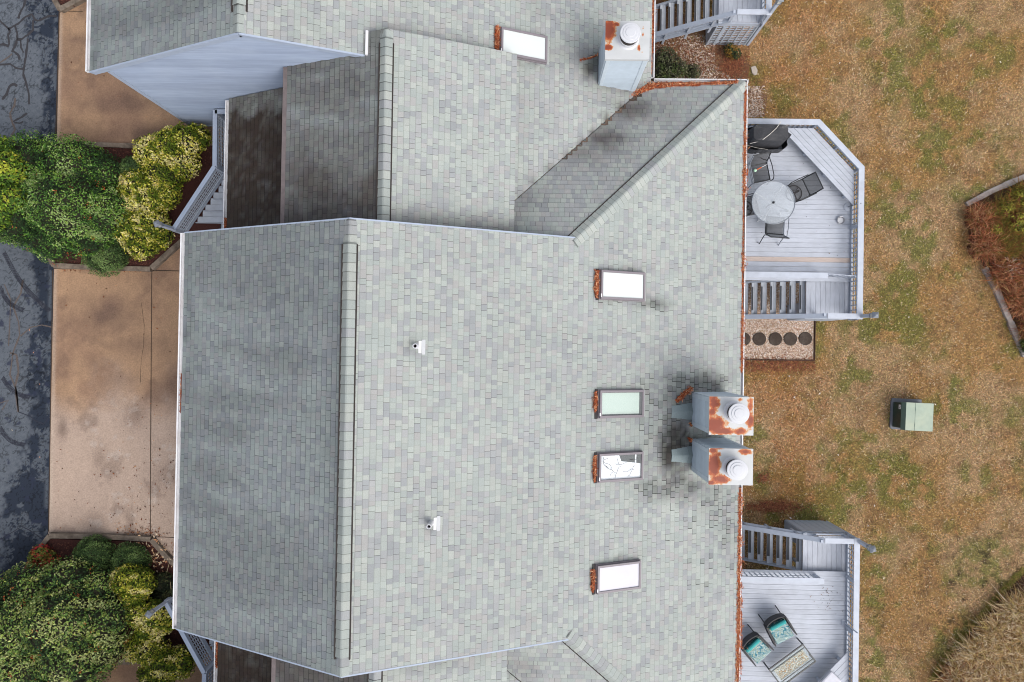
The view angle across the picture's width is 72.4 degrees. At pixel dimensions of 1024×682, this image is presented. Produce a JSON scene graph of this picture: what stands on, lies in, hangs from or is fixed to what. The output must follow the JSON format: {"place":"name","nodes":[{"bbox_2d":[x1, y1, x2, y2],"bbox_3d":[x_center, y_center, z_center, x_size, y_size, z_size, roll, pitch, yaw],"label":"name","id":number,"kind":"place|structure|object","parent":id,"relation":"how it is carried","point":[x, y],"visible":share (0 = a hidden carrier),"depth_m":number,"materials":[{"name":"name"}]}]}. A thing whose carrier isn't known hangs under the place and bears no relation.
{"place":"outdoors","nodes":[
{"label":"outdoors","id":0,"kind":"place"},
{"bbox_2d":[0,0,59,579],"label":"road","id":1,"kind":"structure","parent":0,"point":[28,53],"depth_m":22.32,"materials":[{"name":"grey asphalt"}]},
{"bbox_2d":[0,134,29,232],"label":"yellow green shrub","id":2,"kind":"object","parent":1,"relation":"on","point":[11,171],"visible":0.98,"depth_m":20.32,"materials":[{"name":"green plant"}]},
{"bbox_2d":[48,1,223,681],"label":"driveway","id":3,"kind":"structure","parent":0,"point":[89,424],"depth_m":22.24,"materials":[{"name":"concrete"}]},
{"bbox_2d":[52,0,86,12],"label":"timber edging","id":4,"kind":"object","parent":3,"relation":"on","point":[67,6],"visible":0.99,"depth_m":22.22,"materials":[{"name":"beige wood"}]},
{"bbox_2d":[23,532,201,664],"bbox_3d":[-12.620,8.125,22.097,5.760,0.177,4.088,1,89,1],"label":"timber edging","id":5,"kind":"object","parent":3,"relation":"on","point":[167,555],"visible":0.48,"depth_m":22.04,"materials":[{"name":"grey wood"}]},
{"bbox_2d":[47,142,179,271],"bbox_3d":[-12.516,-4.251,22.210,4.611,0.178,4.072,1,89,1],"label":"timber edging","id":6,"kind":"object","parent":3,"relation":"on","point":[165,256],"visible":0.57,"depth_m":22.13,"materials":[{"name":"beige wood"}]},
{"bbox_2d":[55,22,175,552],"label":"fallen leaves","id":7,"kind":"object","parent":3,"relation":"on","point":[134,466],"visible":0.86,"depth_m":22.16,"materials":[{"name":"brown plant"}]},
{"bbox_2d":[47,538,210,662],"bbox_3d":[-12.645,8.685,22.122,6.342,0.109,4.783,1,89,1],"label":"mulch bed","id":8,"kind":"object","parent":3,"relation":"on","point":[74,541],"visible":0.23,"depth_m":22.06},
{"bbox_2d":[24,543,60,569],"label":"nandina shrub","id":9,"kind":"object","parent":8,"relation":"on","point":[38,554],"visible":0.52,"depth_m":21.71,"materials":[{"name":"red plant"}]},
{"bbox_2d":[0,554,133,681],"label":"holly bush","id":10,"kind":"object","parent":8,"relation":"on","point":[62,621],"visible":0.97,"depth_m":20.27,"materials":[{"name":"green plant"}]},
{"bbox_2d":[71,533,115,572],"bbox_3d":[-12.993,6.682,21.719,1.300,1.005,1.390,1,89,1],"label":"dwarf evergreen","id":11,"kind":"object","parent":8,"relation":"on","point":[98,551],"visible":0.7,"depth_m":21.51,"materials":[{"name":"green plant"}]},
{"bbox_2d":[108,541,151,572],"bbox_3d":[-11.866,6.877,21.755,1.301,0.886,1.307,1,89,1],"label":"dwarf evergreen","id":12,"kind":"object","parent":8,"relation":"on","point":[135,554],"visible":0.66,"depth_m":21.57,"materials":[{"name":"green plant"}]},
{"bbox_2d":[108,562,158,606],"bbox_3d":[-11.532,7.481,21.478,1.455,1.422,1.471,1,89,1],"label":"golden shrub","id":13,"kind":"object","parent":8,"relation":"on","point":[130,583],"visible":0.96,"depth_m":21.03,"materials":[{"name":"yellow plant"}]},
{"bbox_2d":[49,0,219,652],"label":"mulch chips","id":14,"kind":"object","parent":8,"relation":"on","point":[141,262],"visible":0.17,"depth_m":22.12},
{"bbox_2d":[123,595,174,646],"bbox_3d":[-11.012,8.399,21.474,1.413,1.407,1.706,-30,89,1],"label":"golden shrub","id":15,"kind":"object","parent":8,"relation":"on","point":[157,624],"visible":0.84,"depth_m":21.01,"materials":[{"name":"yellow plant"}]},
{"bbox_2d":[127,533,173,571],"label":"leaf litter","id":16,"kind":"object","parent":8,"relation":"on","point":[160,562],"visible":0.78,"depth_m":22.00,"materials":[{"name":"brown plant"}]},
{"bbox_2d":[121,633,196,681],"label":"golden shrub","id":17,"kind":"object","parent":8,"relation":"on","point":[161,660],"visible":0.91,"depth_m":20.99,"materials":[{"name":"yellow plant"}]},
{"bbox_2d":[150,562,172,604],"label":"dark shrub","id":18,"kind":"object","parent":8,"relation":"on","point":[163,590],"visible":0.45,"depth_m":21.63,"materials":[{"name":"green plant"}]},
{"bbox_2d":[54,146,221,266],"bbox_3d":[-12.362,-4.286,22.237,6.311,0.109,3.860,1,89,1],"label":"mulch bed","id":19,"kind":"object","parent":3,"relation":"on","point":[190,187],"visible":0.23,"depth_m":22.14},
{"bbox_2d":[0,128,131,263],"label":"holly bush","id":20,"kind":"object","parent":19,"relation":"on","point":[74,200],"visible":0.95,"depth_m":20.64,"materials":[{"name":"green plant"}]},
{"bbox_2d":[79,235,131,278],"bbox_3d":[-12.714,-2.744,21.809,1.555,0.993,1.633,1,89,1],"label":"dwarf evergreen","id":21,"kind":"object","parent":19,"relation":"on","point":[112,257],"visible":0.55,"depth_m":21.61,"materials":[{"name":"green plant"}]},
{"bbox_2d":[118,155,143,176],"bbox_3d":[-11.617,-5.312,21.687,0.750,1.236,0.839,-29,89,1],"label":"dwarf evergreen","id":22,"kind":"object","parent":19,"relation":"on","point":[127,163],"visible":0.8,"depth_m":21.21,"materials":[{"name":"green plant"}]},
{"bbox_2d":[112,205,175,261],"bbox_3d":[-11.365,-3.313,21.592,1.797,1.406,1.800,1,89,1],"label":"golden shrub","id":23,"kind":"object","parent":19,"relation":"on","point":[142,235],"visible":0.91,"depth_m":21.16,"materials":[{"name":"yellow plant"}]},
{"bbox_2d":[116,167,182,216],"bbox_3d":[-11.127,-4.526,21.581,2.002,1.439,1.690,1,89,1],"label":"golden shrub","id":24,"kind":"object","parent":19,"relation":"on","point":[138,190],"visible":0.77,"depth_m":21.11,"materials":[{"name":"yellow plant"}]},
{"bbox_2d":[131,121,212,189],"bbox_3d":[-10.279,-5.699,21.561,2.490,1.467,1.990,-28,89,1],"label":"golden shrub","id":25,"kind":"object","parent":19,"relation":"on","point":[170,155],"visible":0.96,"depth_m":21.07,"materials":[{"name":"yellow plant"}]},
{"bbox_2d":[153,220,174,230],"bbox_3d":[-10.313,-3.407,21.258,0.176,1.970,0.176,-22,89,1],"label":"post lamp","id":26,"kind":"object","parent":3,"relation":"on","point":[158,223],"visible":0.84,"depth_m":20.55,"materials":[{"name":"grey metal"}]},
{"bbox_2d":[164,596,213,681],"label":"porch","id":27,"kind":"object","parent":3,"relation":"on","point":[205,671],"visible":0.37,"depth_m":20.84,"materials":[{"name":"grey paint"}]},
{"bbox_2d":[172,109,224,233],"bbox_3d":[-8.432,-4.737,21.343,3.833,1.750,4.075,1,89,1],"label":"porch","id":28,"kind":"object","parent":3,"relation":"on","point":[212,214],"visible":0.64,"depth_m":21.17,"materials":[{"name":"grey paint"}]},
{"bbox_2d":[144,597,172,617],"bbox_3d":[-10.501,7.923,21.157,0.176,1.970,0.176,35,90,1],"label":"post lamp","id":29,"kind":"object","parent":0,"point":[150,613],"visible":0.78,"depth_m":20.48,"materials":[{"name":"grey metal"}]},
{"bbox_2d":[507,161,559,681],"bbox_3d":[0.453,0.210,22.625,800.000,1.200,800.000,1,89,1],"label":"ground","id":30,"kind":"structure","parent":0,"point":[515,199],"depth_m":22.73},
{"bbox_2d":[213,641,519,681],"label":"townhouse","id":31,"kind":"structure","parent":30,"relation":"on","point":[235,664],"depth_m":17.12,"materials":[{"name":"concrete"}]},
{"bbox_2d":[85,0,655,231],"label":"townhouse","id":32,"kind":"structure","parent":30,"relation":"on","point":[440,112],"depth_m":17.14,"materials":[{"name":"concrete"}]},
{"bbox_2d":[172,78,753,681],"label":"townhouse","id":33,"kind":"structure","parent":30,"relation":"on","point":[392,438],"depth_m":17.00,"materials":[{"name":"concrete"}]},
{"bbox_2d":[178,0,750,681],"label":"pine needles","id":34,"kind":"object","parent":33,"relation":"on","point":[596,286],"visible":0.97,"depth_m":19.42,"materials":[{"name":"orange plant"}]},
{"bbox_2d":[757,176,844,610],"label":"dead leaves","id":35,"kind":"object","parent":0,"point":[832,586],"visible":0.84,"depth_m":21.24,"materials":[{"name":"brown plant"}]},
{"bbox_2d":[820,671,840,681],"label":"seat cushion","id":36,"kind":"object","parent":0,"point":[830,676],"visible":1,"depth_m":20.74,"materials":[{"name":"white fabric"}]},
{"bbox_2d":[837,216,844,223],"bbox_3d":[10.008,-3.677,21.319,0.248,0.080,0.248,1,89,1],"label":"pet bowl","id":37,"kind":"object","parent":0,"point":[840,219],"visible":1,"depth_m":21.32,"materials":[{"name":"ceramic"}]},
{"bbox_2d":[662,0,1023,681],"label":"lawn","id":38,"kind":"structure","parent":0,"point":[895,303],"depth_m":22.96,"materials":[{"name":"plant"}]},
{"bbox_2d":[651,0,770,117],"bbox_3d":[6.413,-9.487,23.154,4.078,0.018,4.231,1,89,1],"label":"gravel bed","id":39,"kind":"object","parent":38,"relation":"on","point":[703,32],"visible":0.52,"depth_m":23.15,"materials":[{"name":"beige gravel"}]},
{"bbox_2d":[652,46,701,80],"bbox_3d":[5.355,-8.918,22.816,1.761,0.809,1.314,1,89,1],"label":"grey green shrub","id":40,"kind":"object","parent":39,"relation":"on","point":[668,68],"visible":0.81,"depth_m":22.66,"materials":[{"name":"green plant"}]},
{"bbox_2d":[723,43,741,59],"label":"grey green shrub","id":41,"kind":"object","parent":39,"relation":"on","point":[730,49],"visible":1,"depth_m":22.82,"materials":[{"name":"green plant"}]},
{"bbox_2d":[655,0,771,44],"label":"deck","id":42,"kind":"structure","parent":38,"relation":"on","point":[743,14],"depth_m":21.98,"materials":[{"name":"grey paint"}]},
{"bbox_2d":[653,37,815,515],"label":"dead needles","id":43,"kind":"object","parent":38,"relation":"on","point":[734,65],"visible":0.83,"depth_m":22.98,"materials":[{"name":"brown plant"}]},
{"bbox_2d":[751,66,756,75],"bbox_3d":[8.003,-8.920,23.103,0.196,0.050,0.304,-10,89,1],"label":"flat stone","id":44,"kind":"object","parent":38,"relation":"on","point":[754,70],"visible":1,"depth_m":23.08,"materials":[{"name":"white stone"}]},
{"bbox_2d":[746,0,783,45],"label":"post lamp","id":45,"kind":"object","parent":38,"relation":"on","point":[775,6],"visible":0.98,"depth_m":21.21,"materials":[{"name":"grey paint"}]},
{"bbox_2d":[744,280,813,359],"bbox_3d":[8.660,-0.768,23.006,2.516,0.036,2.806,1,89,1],"label":"gravel","id":46,"kind":"structure","parent":38,"relation":"on","point":[776,350],"depth_m":23.00,"materials":[{"name":"beige gravel"}]},
{"bbox_2d":[744,333,750,344],"bbox_3d":[7.621,-0.066,23.006,0.444,0.035,0.444,1,89,1],"label":"round paver","id":47,"kind":"object","parent":46,"relation":"on","point":[747,339],"visible":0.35,"depth_m":22.99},
{"bbox_2d":[752,332,765,345],"bbox_3d":[8.127,-0.066,22.996,0.444,0.035,0.444,1,89,1],"label":"round paver","id":48,"kind":"object","parent":46,"relation":"on","point":[759,338],"visible":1,"depth_m":22.98,"materials":[{"name":"grey concrete"}]},
{"bbox_2d":[768,332,781,345],"bbox_3d":[8.648,-0.066,22.986,0.444,0.035,0.444,1,89,1],"label":"round paver","id":49,"kind":"object","parent":46,"relation":"on","point":[775,339],"visible":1,"depth_m":22.97,"materials":[{"name":"grey concrete"}]},
{"bbox_2d":[783,332,796,345],"bbox_3d":[9.136,-0.065,22.976,0.444,0.035,0.444,1,89,1],"label":"round paver","id":50,"kind":"object","parent":46,"relation":"on","point":[790,339],"visible":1,"depth_m":22.96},
{"bbox_2d":[769,321,815,360],"bbox_3d":[8.414,-0.789,23.005,3.095,0.100,2.875,1,89,1],"label":"bed edging","id":51,"kind":"object","parent":46,"relation":"on","point":[814,347],"visible":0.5,"depth_m":22.93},
{"bbox_2d":[798,332,811,344],"bbox_3d":[9.624,-0.082,22.966,0.444,0.035,0.444,1,89,1],"label":"round paver","id":52,"kind":"object","parent":46,"relation":"on","point":[805,338],"visible":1,"depth_m":22.95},
{"bbox_2d":[740,520,859,681],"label":"deck","id":53,"kind":"structure","parent":38,"relation":"on","point":[821,560],"depth_m":21.27,"materials":[{"name":"grey paint"}]},
{"bbox_2d":[741,624,773,666],"bbox_3d":[7.235,9.121,20.974,0.740,0.658,0.852,-43,89,0],"label":"wicker chair","id":54,"kind":"object","parent":53,"relation":"on","point":[757,645],"visible":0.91,"depth_m":20.83,"materials":[{"name":"teal fabric"}]},
{"bbox_2d":[758,605,796,646],"bbox_3d":[7.946,8.541,20.966,0.740,0.658,0.852,-29,89,1],"label":"wicker chair","id":55,"kind":"object","parent":53,"relation":"on","point":[777,628],"visible":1,"depth_m":20.82,"materials":[{"name":"teal fabric"}]},
{"bbox_2d":[763,638,815,681],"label":"coffee table","id":56,"kind":"object","parent":53,"relation":"on","point":[791,664],"visible":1,"depth_m":20.85,"materials":[{"name":"beige metal"}]},
{"bbox_2d":[745,118,864,320],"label":"deck","id":57,"kind":"structure","parent":38,"relation":"on","point":[826,286],"depth_m":21.38,"materials":[{"name":"grey paint"}]},
{"bbox_2d":[746,193,759,216],"bbox_3d":[7.016,-4.032,20.939,0.736,0.950,0.638,-13,89,1],"label":"patio chair","id":58,"kind":"object","parent":57,"relation":"on","point":[749,211],"visible":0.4,"depth_m":21.01,"materials":[{"name":"black"}]},
{"bbox_2d":[747,151,773,188],"bbox_3d":[7.408,-5.134,20.943,0.657,0.952,0.866,-12,89,1],"label":"patio chair","id":59,"kind":"object","parent":57,"relation":"on","point":[757,161],"visible":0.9,"depth_m":21.00,"materials":[{"name":"black"}]},
{"bbox_2d":[747,122,790,153],"bbox_3d":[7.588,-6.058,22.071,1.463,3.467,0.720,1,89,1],"label":"covered grill","id":60,"kind":"object","parent":57,"relation":"on","point":[764,138],"visible":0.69,"depth_m":20.45,"materials":[{"name":"black fabric"}]},
{"bbox_2d":[751,181,794,223],"bbox_3d":[7.735,-4.090,21.005,1.292,0.794,1.292,1,89,1],"label":"patio table","id":61,"kind":"object","parent":57,"relation":"on","point":[773,202],"visible":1,"depth_m":20.71,"materials":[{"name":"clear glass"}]},
{"bbox_2d":[759,214,789,245],"bbox_3d":[7.875,-3.368,20.917,0.657,0.952,0.866,5,90,1],"label":"patio chair","id":62,"kind":"object","parent":57,"relation":"on","point":[774,230],"visible":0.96,"depth_m":20.98,"materials":[{"name":"black"}]},
{"bbox_2d":[786,172,823,202],"bbox_3d":[8.671,-4.545,20.911,0.736,0.950,0.638,-25,89,1],"label":"patio chair","id":63,"kind":"object","parent":57,"relation":"on","point":[810,185],"visible":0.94,"depth_m":20.96,"materials":[{"name":"black"}]},
{"bbox_2d":[826,521,875,552],"bbox_3d":[10.281,5.934,21.380,0.176,3.130,0.176,-16,89,1],"label":"post lamp","id":64,"kind":"object","parent":38,"relation":"on","point":[871,548],"visible":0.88,"depth_m":20.38,"materials":[{"name":"grey metal"}]},
{"bbox_2d":[833,312,878,320],"bbox_3d":[10.391,-0.727,21.439,0.176,3.130,0.176,1,89,1],"label":"post lamp","id":65,"kind":"object","parent":38,"relation":"on","point":[873,315],"visible":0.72,"depth_m":20.08,"materials":[{"name":"grey metal"}]},
{"bbox_2d":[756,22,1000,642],"bbox_3d":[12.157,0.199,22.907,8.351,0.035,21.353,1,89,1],"label":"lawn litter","id":66,"kind":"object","parent":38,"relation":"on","point":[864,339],"visible":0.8,"depth_m":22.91,"materials":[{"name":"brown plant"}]},
{"bbox_2d":[889,398,933,431],"bbox_3d":[12.858,2.392,22.548,1.014,0.757,1.042,1,89,1],"label":"utility cabinet","id":67,"kind":"object","parent":38,"relation":"on","point":[912,414],"visible":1,"depth_m":22.19,"materials":[{"name":"green metal"}]},
{"bbox_2d":[928,567,1023,681],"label":"edge grass","id":68,"kind":"structure","parent":38,"relation":"on","point":[995,599],"depth_m":22.77,"materials":[{"name":"plant"}]},
{"bbox_2d":[965,174,1023,356],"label":"timber edging","id":69,"kind":"object","parent":38,"relation":"on","point":[1000,298],"visible":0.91,"depth_m":22.81,"materials":[{"name":"grey wood"}]},
{"bbox_2d":[966,180,1023,338],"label":"planting bed","id":70,"kind":"object","parent":38,"relation":"on","point":[992,197],"visible":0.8,"depth_m":22.89,"materials":[{"name":"brown soil"}]},
{"bbox_2d":[959,195,1001,242],"bbox_3d":[15.194,-3.978,22.656,1.686,0.566,1.663,-29,89,1],"label":"dry clump","id":71,"kind":"object","parent":70,"relation":"on","point":[976,216],"visible":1,"depth_m":22.60,"materials":[{"name":"brown plant"}]},
{"bbox_2d":[955,224,1007,268],"bbox_3d":[15.207,-3.060,22.634,1.886,0.591,1.746,1,89,1],"label":"dry clump","id":72,"kind":"object","parent":70,"relation":"on","point":[978,249],"visible":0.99,"depth_m":22.59,"materials":[{"name":"brown plant"}]},
{"bbox_2d":[979,245,1023,296],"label":"dry clump","id":73,"kind":"object","parent":70,"relation":"on","point":[1001,274],"visible":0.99,"depth_m":22.56,"materials":[{"name":"brown plant"}]},
{"bbox_2d":[981,187,1023,241],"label":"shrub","id":74,"kind":"object","parent":70,"relation":"on","point":[1004,221],"visible":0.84,"depth_m":22.57,"materials":[{"name":"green plant"}]},
{"bbox_2d":[985,225,1023,267],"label":"dry clump","id":75,"kind":"object","parent":70,"relation":"on","point":[1009,242],"visible":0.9,"depth_m":22.57,"materials":[{"name":"green plant"}]},
{"bbox_2d":[987,188,1023,235],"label":"bronze shrub","id":76,"kind":"object","parent":70,"relation":"on","point":[1018,219],"visible":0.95,"depth_m":22.50,"materials":[{"name":"green plant"}]},
{"bbox_2d":[993,277,1023,322],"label":"dry clump","id":77,"kind":"object","parent":70,"relation":"on","point":[1014,301],"visible":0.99,"depth_m":22.58,"materials":[{"name":"brown plant"}]},
{"bbox_2d":[1002,174,1023,218],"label":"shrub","id":78,"kind":"object","parent":70,"relation":"on","point":[1021,185],"visible":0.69,"depth_m":22.60,"materials":[{"name":"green plant"}]},
{"bbox_2d":[1003,212,1023,252],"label":"dry clump","id":79,"kind":"object","parent":70,"relation":"on","point":[1019,238],"visible":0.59,"depth_m":22.56,"materials":[{"name":"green plant"}]},
{"bbox_2d":[1004,310,1023,351],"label":"dry clump","id":80,"kind":"object","parent":70,"relation":"on","point":[1020,328],"visible":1,"depth_m":22.62,"materials":[{"name":"brown plant"}]},
{"bbox_2d":[1009,251,1023,287],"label":"dry clump","id":81,"kind":"object","parent":70,"relation":"on","point":[1020,265],"visible":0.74,"depth_m":22.61,"materials":[{"name":"brown plant"}]},
{"bbox_2d":[1017,336,1023,354],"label":"dwarf evergreen","id":82,"kind":"object","parent":70,"relation":"on","point":[1021,343],"visible":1,"depth_m":22.69,"materials":[{"name":"green plant"}]},
{"bbox_2d":[841,619,858,633],"bbox_3d":[10.068,8.524,20.819,0.170,0.850,0.170,1,89,1],"label":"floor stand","id":83,"kind":"object","parent":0,"point":[843,621],"visible":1,"depth_m":21.22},
{"bbox_2d":[844,203,860,210],"bbox_3d":[10.250,-4.091,21.058,0.267,0.601,0.260,1,89,1],"label":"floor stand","id":84,"kind":"object","parent":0,"point":[847,206],"visible":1,"depth_m":21.34,"materials":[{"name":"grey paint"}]},
{"bbox_2d":[921,644,984,681],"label":"ornamental grass","id":85,"kind":"object","parent":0,"point":[952,673],"depth_m":22.43,"materials":[{"name":"beige plant"}]},
{"bbox_2d":[942,616,1009,681],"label":"ornamental grass","id":86,"kind":"object","parent":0,"point":[972,655],"depth_m":22.39,"materials":[{"name":"beige plant"}]},
{"bbox_2d":[935,573,1023,681],"bbox_3d":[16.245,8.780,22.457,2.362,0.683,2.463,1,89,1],"label":"ornamental grass","id":87,"kind":"object","parent":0,"point":[1012,607],"depth_m":22.41,"materials":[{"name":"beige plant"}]},
{"bbox_2d":[955,653,1018,681],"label":"ornamental grass","id":88,"kind":"object","parent":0,"point":[990,679],"depth_m":22.33,"materials":[{"name":"beige plant"}]},
{"bbox_2d":[961,605,1023,667],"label":"ornamental grass","id":89,"kind":"object","parent":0,"point":[1000,634],"depth_m":22.38,"materials":[{"name":"beige plant"}]},
{"bbox_2d":[984,636,1023,681],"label":"ornamental grass","id":90,"kind":"object","parent":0,"point":[1015,667],"depth_m":22.33,"materials":[{"name":"beige plant"}]},
{"bbox_2d":[999,612,1023,664],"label":"ornamental grass","id":91,"kind":"object","parent":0,"point":[1022,648],"depth_m":22.35,"materials":[{"name":"beige plant"}]},
{"bbox_2d":[1003,661,1023,681],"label":"ornamental grass","id":92,"kind":"object","parent":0,"point":[1016,675],"depth_m":22.31,"materials":[{"name":"beige plant"}]},
{"bbox_2d":[1011,580,1023,622],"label":"ornamental grass","id":93,"kind":"object","parent":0,"point":[1022,597],"depth_m":22.44,"materials":[{"name":"beige plant"}]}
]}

